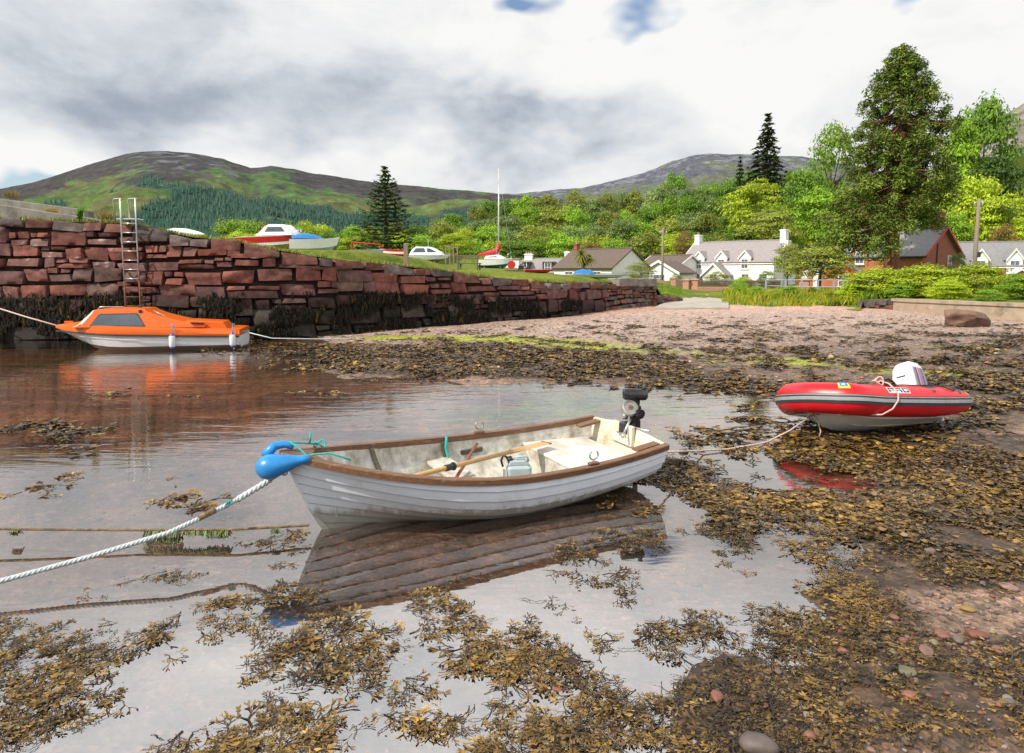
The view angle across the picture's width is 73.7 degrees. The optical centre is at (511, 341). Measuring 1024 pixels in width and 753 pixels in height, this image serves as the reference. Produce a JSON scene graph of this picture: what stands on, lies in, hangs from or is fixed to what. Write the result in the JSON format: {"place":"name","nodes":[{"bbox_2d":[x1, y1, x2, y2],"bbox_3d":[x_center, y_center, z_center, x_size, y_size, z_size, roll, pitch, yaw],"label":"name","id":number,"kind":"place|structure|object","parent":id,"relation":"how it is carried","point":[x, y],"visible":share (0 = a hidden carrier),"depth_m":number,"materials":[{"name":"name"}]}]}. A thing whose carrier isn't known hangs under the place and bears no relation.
{"place":"outdoors","nodes":[
{"label":"outdoors","id":0,"kind":"place"},
{"bbox_2d":[0,151,657,235],"bbox_3d":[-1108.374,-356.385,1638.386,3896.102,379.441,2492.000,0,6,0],"label":"hills","id":1,"kind":"structure","parent":0,"point":[88,187],"depth_m":1673.47,"materials":[{"name":"green plant"}]},
{"bbox_2d":[44,171,543,276],"bbox_3d":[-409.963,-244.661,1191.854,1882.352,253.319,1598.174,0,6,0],"label":"plantation forest","id":2,"kind":"object","parent":1,"relation":"on","point":[207,216],"visible":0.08,"depth_m":1203.84,"materials":[{"name":"green plant"}]},
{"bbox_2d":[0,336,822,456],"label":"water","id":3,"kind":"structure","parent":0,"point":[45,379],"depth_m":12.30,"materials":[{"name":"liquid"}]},
{"bbox_2d":[56,305,249,349],"bbox_3d":[-10.451,-0.322,19.878,5.030,1.466,1.925,-1,6,-12],"label":"cabin boat","id":4,"kind":"object","parent":3,"relation":"on","point":[140,327],"visible":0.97,"depth_m":19.18,"materials":[{"name":"orange plastic"}]},
{"bbox_2d":[0,524,308,543],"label":"weedy line","id":5,"kind":"object","parent":3,"relation":"on","point":[207,533],"visible":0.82,"depth_m":5.56,"materials":[{"name":"plant"}]},
{"bbox_2d":[0,515,1023,752],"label":"seaweed","id":6,"kind":"object","parent":3,"relation":"on","point":[571,736],"visible":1,"depth_m":3.73,"materials":[{"name":"brown plant"}]},
{"bbox_2d":[0,425,1023,578],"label":"seaweed","id":7,"kind":"object","parent":3,"relation":"on","point":[850,521],"visible":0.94,"depth_m":6.62,"materials":[{"name":"brown plant"}]},
{"bbox_2d":[0,316,1023,453],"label":"seaweed","id":8,"kind":"object","parent":3,"relation":"on","point":[49,428],"visible":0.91,"depth_m":15.21,"materials":[{"name":"brown plant"}]},
{"bbox_2d":[0,303,1023,752],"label":"beach","id":9,"kind":"structure","parent":0,"point":[214,689],"depth_m":5.23,"materials":[{"name":"beige sand"}]},
{"bbox_2d":[0,219,656,339],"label":"quay wall","id":10,"kind":"structure","parent":9,"relation":"on","point":[178,274],"depth_m":22.24,"materials":[{"name":"stone"}]},
{"bbox_2d":[0,205,110,223],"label":"parapet","id":11,"kind":"structure","parent":10,"relation":"on","point":[11,212],"depth_m":22.15,"materials":[{"name":"concrete"}]},
{"bbox_2d":[113,198,143,306],"bbox_3d":[-12.337,-2.599,21.927,0.983,3.944,0.566,0,6,0],"label":"ladder","id":12,"kind":"object","parent":10,"relation":"attached to","point":[129,219],"visible":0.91,"depth_m":21.68,"materials":[{"name":"metal"}]},
{"bbox_2d":[0,289,582,339],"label":"seaweed","id":13,"kind":"object","parent":10,"relation":"attached to","point":[213,303],"visible":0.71,"depth_m":22.70,"materials":[{"name":"brown plant"}]},
{"bbox_2d":[279,386,669,532],"bbox_3d":[-0.231,1.102,6.567,3.844,1.114,1.500,-3,9,-29],"label":"dinghy","id":14,"kind":"object","parent":9,"relation":"on","point":[382,483],"visible":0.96,"depth_m":6.25,"materials":[{"name":"white paint"}]},
{"bbox_2d":[0,472,287,583],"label":"mooring rope","id":15,"kind":"object","parent":14,"relation":"attached to","point":[242,496],"visible":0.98,"depth_m":5.01,"materials":[{"name":"fabric"}]},
{"bbox_2d":[255,440,309,479],"bbox_3d":[-1.877,0.974,5.587,0.424,0.282,0.260,-2,6,-22],"label":"buoy","id":16,"kind":"object","parent":14,"relation":"attached to","point":[270,465],"visible":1,"depth_m":5.49,"materials":[{"name":"blue plastic"}]},
{"bbox_2d":[288,432,350,460],"bbox_3d":[-1.637,0.890,5.696,0.380,0.188,0.550,-5,7,-39],"label":"lashing rope","id":17,"kind":"object","parent":14,"relation":"attached to","point":[315,444],"visible":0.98,"depth_m":5.71,"materials":[{"name":"teal fabric"}]},
{"bbox_2d":[416,441,551,474],"bbox_3d":[-0.285,1.136,6.611,0.135,0.080,1.914,6,8,44],"label":"oar","id":18,"kind":"object","parent":14,"relation":"on","point":[453,466],"visible":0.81,"depth_m":6.56,"materials":[{"name":"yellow wood"}]},
{"bbox_2d":[500,455,531,475],"bbox_3d":[0.038,1.306,6.877,0.306,0.341,0.170,-1,8,-9],"label":"fuel can","id":19,"kind":"object","parent":14,"relation":"on","point":[518,465],"visible":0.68,"depth_m":6.81,"materials":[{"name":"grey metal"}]},
{"bbox_2d":[0,440,1023,752],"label":"pebbles","id":20,"kind":"object","parent":9,"relation":"on","point":[752,742],"visible":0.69,"depth_m":3.92,"materials":[{"name":"stone"}]},
{"bbox_2d":[325,310,1023,389],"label":"pebbles","id":21,"kind":"object","parent":9,"relation":"on","point":[731,317],"visible":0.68,"depth_m":19.77,"materials":[{"name":"stone"}]},
{"bbox_2d":[667,376,898,452],"bbox_3d":[3.027,0.952,8.217,3.853,0.869,0.832,-3,6,-25],"label":"painter rope","id":22,"kind":"object","parent":9,"relation":"on","point":[883,382],"visible":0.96,"depth_m":8.68,"materials":[{"name":"white fabric"}]},
{"bbox_2d":[775,361,972,430],"bbox_3d":[4.845,0.757,9.460,2.456,0.968,1.603,1,-7,-16],"label":"inflatable boat","id":23,"kind":"object","parent":9,"relation":"on","point":[842,406],"visible":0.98,"depth_m":8.87,"materials":[{"name":"red rubber"}]},
{"bbox_2d":[856,298,1023,320],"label":"sea wall","id":24,"kind":"structure","parent":9,"relation":"on","point":[1013,311],"depth_m":28.52,"materials":[{"name":"beige concrete"}]},
{"bbox_2d":[944,309,990,326],"bbox_3d":[15.408,-0.669,23.273,1.510,0.851,1.094,1,6,13],"label":"boulder","id":25,"kind":"object","parent":9,"relation":"on","point":[962,318],"visible":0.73,"depth_m":22.88,"materials":[{"name":"brown stone"}]},
{"bbox_2d":[0,0,1023,193],"label":"sky","id":26,"kind":"structure","parent":0,"point":[548,95],"materials":[{"name":"white"}]},
{"bbox_2d":[0,155,1023,309],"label":"ground","id":27,"kind":"structure","parent":0,"point":[354,255],"depth_m":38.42,"materials":[{"name":"green plant"}]},
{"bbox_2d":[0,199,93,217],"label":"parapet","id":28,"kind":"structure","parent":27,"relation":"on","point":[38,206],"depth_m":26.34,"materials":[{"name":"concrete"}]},
{"bbox_2d":[210,216,246,238],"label":"tree","id":29,"kind":"object","parent":27,"relation":"on","point":[227,228],"visible":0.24,"depth_m":107.88,"materials":[{"name":"green plant"}]},
{"bbox_2d":[235,219,261,235],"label":"tree","id":30,"kind":"object","parent":27,"relation":"on","point":[246,226],"visible":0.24,"depth_m":99.56,"materials":[{"name":"green plant"}]},
{"bbox_2d":[230,224,303,248],"bbox_3d":[-16.968,-7.148,47.544,5.442,1.870,1.875,1,6,12],"label":"cabin cruiser","id":31,"kind":"object","parent":27,"relation":"on","point":[277,235],"visible":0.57,"depth_m":46.75,"materials":[{"name":"paint"}]},
{"bbox_2d":[289,233,338,249],"bbox_3d":[-13.166,-6.486,45.578,3.236,1.405,1.294,-2,6,-18],"label":"open boat","id":32,"kind":"object","parent":27,"relation":"on","point":[306,241],"visible":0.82,"depth_m":45.07,"materials":[{"name":"blue paint"}]},
{"bbox_2d":[350,166,425,255],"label":"conifer","id":33,"kind":"object","parent":27,"relation":"on","point":[385,239],"visible":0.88,"depth_m":82.32,"materials":[{"name":"green plant"}]},
{"bbox_2d":[401,234,439,255],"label":"tree","id":34,"kind":"object","parent":27,"relation":"on","point":[425,239],"visible":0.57,"depth_m":89.75,"materials":[{"name":"green plant"}]},
{"bbox_2d":[408,244,448,262],"bbox_3d":[-6.803,-7.341,55.543,3.522,1.886,1.479,1,6,8],"label":"cabin boat","id":35,"kind":"object","parent":27,"relation":"on","point":[432,254],"visible":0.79,"depth_m":55.08,"materials":[{"name":"paint"}]},
{"bbox_2d":[428,217,460,253],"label":"tree","id":36,"kind":"object","parent":27,"relation":"on","point":[441,228],"visible":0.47,"depth_m":109.43,"materials":[{"name":"green plant"}]},
{"bbox_2d":[434,231,471,254],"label":"bush","id":37,"kind":"object","parent":27,"relation":"on","point":[454,237],"visible":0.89,"depth_m":91.88,"materials":[{"name":"green plant"}]},
{"bbox_2d":[465,204,489,238],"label":"tree","id":38,"kind":"object","parent":27,"relation":"on","point":[474,213],"visible":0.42,"depth_m":187.90,"materials":[{"name":"green plant"}]},
{"bbox_2d":[470,223,509,253],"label":"tree","id":39,"kind":"object","parent":27,"relation":"on","point":[490,234],"visible":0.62,"depth_m":123.62,"materials":[{"name":"green plant"}]},
{"bbox_2d":[477,169,511,267],"bbox_3d":[-1.475,-10.238,57.278,3.057,8.257,1.216,1,6,14],"label":"sailing yacht","id":40,"kind":"object","parent":27,"relation":"on","point":[497,261],"visible":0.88,"depth_m":57.24,"materials":[{"name":"white paint"}]},
{"bbox_2d":[484,199,516,228],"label":"tree","id":41,"kind":"object","parent":27,"relation":"on","point":[505,206],"visible":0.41,"depth_m":193.05,"materials":[{"name":"green plant"}]},
{"bbox_2d":[490,213,525,241],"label":"tree","id":42,"kind":"object","parent":27,"relation":"on","point":[511,220],"visible":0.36,"depth_m":152.54,"materials":[{"name":"green plant"}]},
{"bbox_2d":[492,238,538,257],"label":"tree","id":43,"kind":"object","parent":27,"relation":"on","point":[515,246],"visible":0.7,"depth_m":107.13,"materials":[{"name":"green plant"}]},
{"bbox_2d":[506,193,540,231],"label":"tree","id":44,"kind":"object","parent":27,"relation":"on","point":[524,202],"visible":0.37,"depth_m":192.83,"materials":[{"name":"green plant"}]},
{"bbox_2d":[508,206,544,232],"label":"tree","id":45,"kind":"object","parent":27,"relation":"on","point":[526,214],"visible":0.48,"depth_m":157.76,"materials":[{"name":"green plant"}]},
{"bbox_2d":[516,222,553,257],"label":"tree","id":46,"kind":"object","parent":27,"relation":"on","point":[533,233],"visible":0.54,"depth_m":127.10,"materials":[{"name":"green plant"}]},
{"bbox_2d":[520,237,556,257],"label":"tree","id":47,"kind":"object","parent":27,"relation":"on","point":[538,245],"visible":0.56,"depth_m":108.17,"materials":[{"name":"green plant"}]},
{"bbox_2d":[522,249,568,273],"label":"slate cottage","id":48,"kind":"structure","parent":27,"relation":"on","point":[532,263],"depth_m":84.76,"materials":[{"name":"paint"}]},
{"bbox_2d":[529,192,561,227],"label":"tree","id":49,"kind":"object","parent":27,"relation":"on","point":[543,199],"visible":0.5,"depth_m":185.78,"materials":[{"name":"green plant"}]},
{"bbox_2d":[533,205,573,239],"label":"tree","id":50,"kind":"object","parent":27,"relation":"on","point":[555,215],"visible":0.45,"depth_m":154.82,"materials":[{"name":"green plant"}]},
{"bbox_2d":[544,231,589,257],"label":"tree","id":51,"kind":"object","parent":27,"relation":"on","point":[563,241],"visible":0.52,"depth_m":106.00,"materials":[{"name":"green plant"}]},
{"bbox_2d":[559,205,590,237],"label":"tree","id":52,"kind":"object","parent":27,"relation":"on","point":[574,215],"visible":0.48,"depth_m":151.71,"materials":[{"name":"green plant"}]},
{"bbox_2d":[561,188,591,223],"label":"tree","id":53,"kind":"object","parent":27,"relation":"on","point":[578,199],"visible":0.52,"depth_m":187.45,"materials":[{"name":"green plant"}]},
{"bbox_2d":[564,269,627,278],"bbox_3d":[5.654,-4.512,45.778,4.361,0.646,1.308,0,6,4],"label":"open boat","id":54,"kind":"object","parent":27,"relation":"on","point":[587,273],"visible":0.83,"depth_m":45.33,"materials":[{"name":"blue paint"}]},
{"bbox_2d":[582,196,611,226],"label":"tree","id":55,"kind":"object","parent":27,"relation":"on","point":[593,207],"visible":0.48,"depth_m":185.02,"materials":[{"name":"green plant"}]},
{"bbox_2d":[551,240,651,283],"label":"bungalow","id":56,"kind":"object","parent":27,"relation":"on","point":[613,260],"visible":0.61,"depth_m":74.35,"materials":[{"name":"grey concrete"}]},
{"bbox_2d":[594,191,622,218],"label":"tree","id":57,"kind":"object","parent":27,"relation":"on","point":[610,199],"visible":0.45,"depth_m":186.83,"materials":[{"name":"green plant"}]},
{"bbox_2d":[595,208,628,239],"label":"tree","id":58,"kind":"object","parent":27,"relation":"on","point":[605,220],"visible":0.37,"depth_m":153.26,"materials":[{"name":"green plant"}]},
{"bbox_2d":[601,215,641,249],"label":"tree","id":59,"kind":"object","parent":27,"relation":"on","point":[619,228],"visible":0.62,"depth_m":125.11,"materials":[{"name":"green plant"}]},
{"bbox_2d":[618,188,649,220],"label":"tree","id":60,"kind":"object","parent":27,"relation":"on","point":[636,198],"visible":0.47,"depth_m":196.07,"materials":[{"name":"green plant"}]},
{"bbox_2d":[624,261,657,277],"bbox_3d":[11.175,-6.065,59.688,3.083,1.927,3.183,-4,7,-35],"label":"shrub","id":61,"kind":"object","parent":27,"relation":"on","point":[640,269],"visible":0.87,"depth_m":59.23,"materials":[{"name":"green plant"}]},
{"bbox_2d":[625,219,661,256],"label":"tree","id":62,"kind":"object","parent":27,"relation":"on","point":[641,229],"visible":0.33,"depth_m":125.14,"materials":[{"name":"green plant"}]},
{"bbox_2d":[626,229,666,259],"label":"tree","id":63,"kind":"object","parent":27,"relation":"on","point":[645,240],"visible":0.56,"depth_m":104.55,"materials":[{"name":"green plant"}]},
{"bbox_2d":[629,200,665,246],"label":"tree","id":64,"kind":"object","parent":27,"relation":"on","point":[649,213],"visible":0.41,"depth_m":150.87,"materials":[{"name":"green plant"}]},
{"bbox_2d":[638,185,673,219],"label":"tree","id":65,"kind":"object","parent":27,"relation":"on","point":[657,194],"visible":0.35,"depth_m":187.76,"materials":[{"name":"green plant"}]},
{"bbox_2d":[642,197,682,236],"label":"tree","id":66,"kind":"object","parent":27,"relation":"on","point":[668,205],"visible":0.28,"depth_m":153.40,"materials":[{"name":"green plant"}]},
{"bbox_2d":[646,215,688,252],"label":"tree","id":67,"kind":"object","parent":27,"relation":"on","point":[667,225],"visible":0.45,"depth_m":123.81,"materials":[{"name":"green plant"}]},
{"bbox_2d":[645,254,698,280],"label":"bungalow","id":68,"kind":"object","parent":27,"relation":"on","point":[684,266],"visible":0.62,"depth_m":78.91,"materials":[{"name":"white paint"}]},
{"bbox_2d":[661,170,691,214],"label":"tree","id":69,"kind":"object","parent":27,"relation":"on","point":[679,183],"visible":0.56,"depth_m":186.04,"materials":[{"name":"green plant"}]},
{"bbox_2d":[658,231,694,254],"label":"tree","id":70,"kind":"object","parent":27,"relation":"on","point":[673,240],"visible":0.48,"depth_m":98.66,"materials":[{"name":"green plant"}]},
{"bbox_2d":[672,231,694,253],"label":"tree","id":71,"kind":"object","parent":27,"relation":"on","point":[684,235],"visible":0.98,"depth_m":94.77,"materials":[{"name":"brown plant"}]},
{"bbox_2d":[668,193,709,232],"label":"tree","id":72,"kind":"object","parent":27,"relation":"on","point":[688,205],"visible":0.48,"depth_m":151.89,"materials":[{"name":"green plant"}]},
{"bbox_2d":[673,212,710,251],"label":"tree","id":73,"kind":"object","parent":27,"relation":"on","point":[688,223],"visible":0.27,"depth_m":126.12,"materials":[{"name":"green plant"}]},
{"bbox_2d":[689,211,722,240],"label":"tree","id":74,"kind":"object","parent":27,"relation":"on","point":[711,221],"visible":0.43,"depth_m":124.95,"materials":[{"name":"green plant"}]},
{"bbox_2d":[699,280,780,287],"bbox_3d":[20.262,-5.019,60.567,11.597,0.930,0.093,-4,7,-34],"label":"picket fence","id":75,"kind":"object","parent":27,"relation":"on","point":[750,283],"visible":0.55,"depth_m":59.91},
{"bbox_2d":[686,226,795,285],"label":"cottage","id":76,"kind":"structure","parent":27,"relation":"on","point":[743,259],"depth_m":80.72,"materials":[{"name":"white paint"}]},
{"bbox_2d":[719,176,795,238],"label":"tree","id":77,"kind":"object","parent":27,"relation":"on","point":[744,194],"visible":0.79,"depth_m":102.63,"materials":[{"name":"green plant"}]},
{"bbox_2d":[743,113,788,207],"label":"spruce","id":78,"kind":"object","parent":27,"relation":"on","point":[768,167],"visible":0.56,"depth_m":146.11,"materials":[{"name":"green plant"}]},
{"bbox_2d":[732,208,805,247],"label":"tree","id":79,"kind":"object","parent":27,"relation":"on","point":[765,219],"visible":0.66,"depth_m":93.07,"materials":[{"name":"green plant"}]},
{"bbox_2d":[769,243,803,285],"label":"tree","id":80,"kind":"object","parent":27,"relation":"on","point":[785,249],"visible":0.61,"depth_m":71.33,"materials":[{"name":"green plant"}]},
{"bbox_2d":[720,286,873,306],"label":"grass","id":81,"kind":"structure","parent":27,"relation":"on","point":[772,305],"depth_m":37.32,"materials":[{"name":"green plant"}]},
{"bbox_2d":[773,164,833,231],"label":"tree","id":82,"kind":"object","parent":27,"relation":"on","point":[803,184],"visible":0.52,"depth_m":114.66,"materials":[{"name":"green plant"}]},
{"bbox_2d":[778,243,862,288],"bbox_3d":[24.079,-5.677,53.842,6.388,4.091,5.730,3,6,23],"label":"tree","id":83,"kind":"object","parent":27,"relation":"on","point":[819,255],"visible":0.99,"depth_m":52.96,"materials":[{"name":"green plant"}]},
{"bbox_2d":[786,183,855,239],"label":"tree","id":84,"kind":"object","parent":27,"relation":"on","point":[812,203],"visible":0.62,"depth_m":97.74,"materials":[{"name":"green plant"}]},
{"bbox_2d":[803,119,855,204],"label":"tree","id":85,"kind":"object","parent":27,"relation":"on","point":[827,158],"visible":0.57,"depth_m":120.94,"materials":[{"name":"green plant"}]},
{"bbox_2d":[795,208,965,288],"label":"house","id":86,"kind":"structure","parent":27,"relation":"on","point":[930,246],"depth_m":62.90,"materials":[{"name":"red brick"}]},
{"bbox_2d":[838,265,923,298],"bbox_3d":[19.380,-3.036,35.959,3.896,1.953,4.495,2,6,20],"label":"shrub","id":87,"kind":"object","parent":27,"relation":"on","point":[872,274],"visible":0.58,"depth_m":35.46,"materials":[{"name":"green plant"}]},
{"bbox_2d":[807,42,965,287],"bbox_3d":[30.349,-13.772,55.495,11.793,19.896,10.540,2,6,20],"label":"giant conifer","id":88,"kind":"object","parent":27,"relation":"on","point":[907,197],"visible":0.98,"depth_m":53.78,"materials":[{"name":"green plant"}]},
{"bbox_2d":[881,282,916,298],"bbox_3d":[18.953,-2.423,33.444,1.547,1.007,2.705,2,6,23],"label":"shrub","id":89,"kind":"object","parent":27,"relation":"on","point":[903,294],"visible":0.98,"depth_m":33.06,"materials":[{"name":"green plant"}]},
{"bbox_2d":[882,262,972,297],"bbox_3d":[20.342,-2.932,33.800,3.396,2.011,3.918,1,6,10],"label":"shrub","id":90,"kind":"object","parent":27,"relation":"on","point":[932,271],"visible":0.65,"depth_m":33.33,"materials":[{"name":"green plant"}]},
{"bbox_2d":[922,278,972,299],"bbox_3d":[19.706,-2.301,31.001,2.860,1.126,1.636,-2,6,-17],"label":"shrub","id":91,"kind":"object","parent":27,"relation":"on","point":[937,292],"visible":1,"depth_m":30.62,"materials":[{"name":"green plant"}]},
{"bbox_2d":[940,117,983,212],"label":"tree","id":92,"kind":"object","parent":27,"relation":"on","point":[967,148],"visible":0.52,"depth_m":100.48,"materials":[{"name":"green plant"}]},
{"bbox_2d":[943,209,980,240],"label":"tree","id":93,"kind":"object","parent":27,"relation":"on","point":[960,232],"visible":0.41,"depth_m":79.73,"materials":[{"name":"green plant"}]},
{"bbox_2d":[937,170,1010,240],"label":"tree","id":94,"kind":"object","parent":27,"relation":"on","point":[976,191],"visible":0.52,"depth_m":84.89,"materials":[{"name":"green plant"}]},
{"bbox_2d":[971,198,983,285],"bbox_3d":[35.007,-7.168,51.540,0.690,7.071,0.323,2,6,18],"label":"telegraph pole","id":95,"kind":"object","parent":27,"relation":"on","point":[976,253],"visible":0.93,"depth_m":51.36,"materials":[{"name":"brown wood"}]},
{"bbox_2d":[940,88,1023,195],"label":"tree","id":96,"kind":"object","parent":27,"relation":"on","point":[988,121],"visible":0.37,"depth_m":103.29,"materials":[{"name":"green plant"}]},
{"bbox_2d":[949,260,1018,297],"bbox_3d":[22.324,-2.893,32.813,2.747,2.017,3.169,1,6,9],"label":"shrub","id":97,"kind":"object","parent":27,"relation":"on","point":[977,271],"visible":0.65,"depth_m":32.37,"materials":[{"name":"green plant"}]},
{"bbox_2d":[972,289,1006,300],"bbox_3d":[20.264,-1.895,28.921,2.341,0.635,1.245,-6,8,-44],"label":"shrub","id":98,"kind":"object","parent":27,"relation":"on","point":[999,295],"visible":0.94,"depth_m":28.84,"materials":[{"name":"green plant"}]},
{"bbox_2d":[957,241,1023,277],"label":"slate cottage","id":99,"kind":"structure","parent":27,"relation":"on","point":[1009,255],"depth_m":73.67,"materials":[{"name":"white stone"}]},
{"bbox_2d":[963,191,1023,240],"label":"tree","id":100,"kind":"object","parent":27,"relation":"on","point":[1011,203],"visible":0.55,"depth_m":82.33,"materials":[{"name":"green plant"}]},
{"bbox_2d":[966,151,1023,222],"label":"tree","id":101,"kind":"object","parent":27,"relation":"on","point":[994,167],"visible":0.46,"depth_m":94.94,"materials":[{"name":"green plant"}]},
{"bbox_2d":[986,223,1022,240],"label":"tree","id":102,"kind":"object","parent":27,"relation":"on","point":[1006,231],"visible":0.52,"depth_m":78.99,"materials":[{"name":"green plant"}]},
{"bbox_2d":[992,273,1023,299],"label":"shrub","id":103,"kind":"object","parent":27,"relation":"on","point":[1013,286],"visible":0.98,"depth_m":29.92,"materials":[{"name":"green plant"}]},
{"bbox_2d":[654,294,728,309],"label":"road","id":104,"kind":"structure","parent":0,"point":[701,303],"depth_m":34.63,"materials":[{"name":"concrete"}]},
{"bbox_2d":[506,153,890,205],"bbox_3d":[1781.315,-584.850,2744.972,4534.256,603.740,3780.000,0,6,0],"label":"hills","id":105,"kind":"structure","parent":0,"point":[701,169],"depth_m":3246.22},
{"bbox_2d":[980,104,1023,156],"bbox_3d":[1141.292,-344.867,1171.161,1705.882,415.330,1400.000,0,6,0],"label":"hills","id":106,"kind":"structure","parent":0,"point":[1020,113],"depth_m":1263.63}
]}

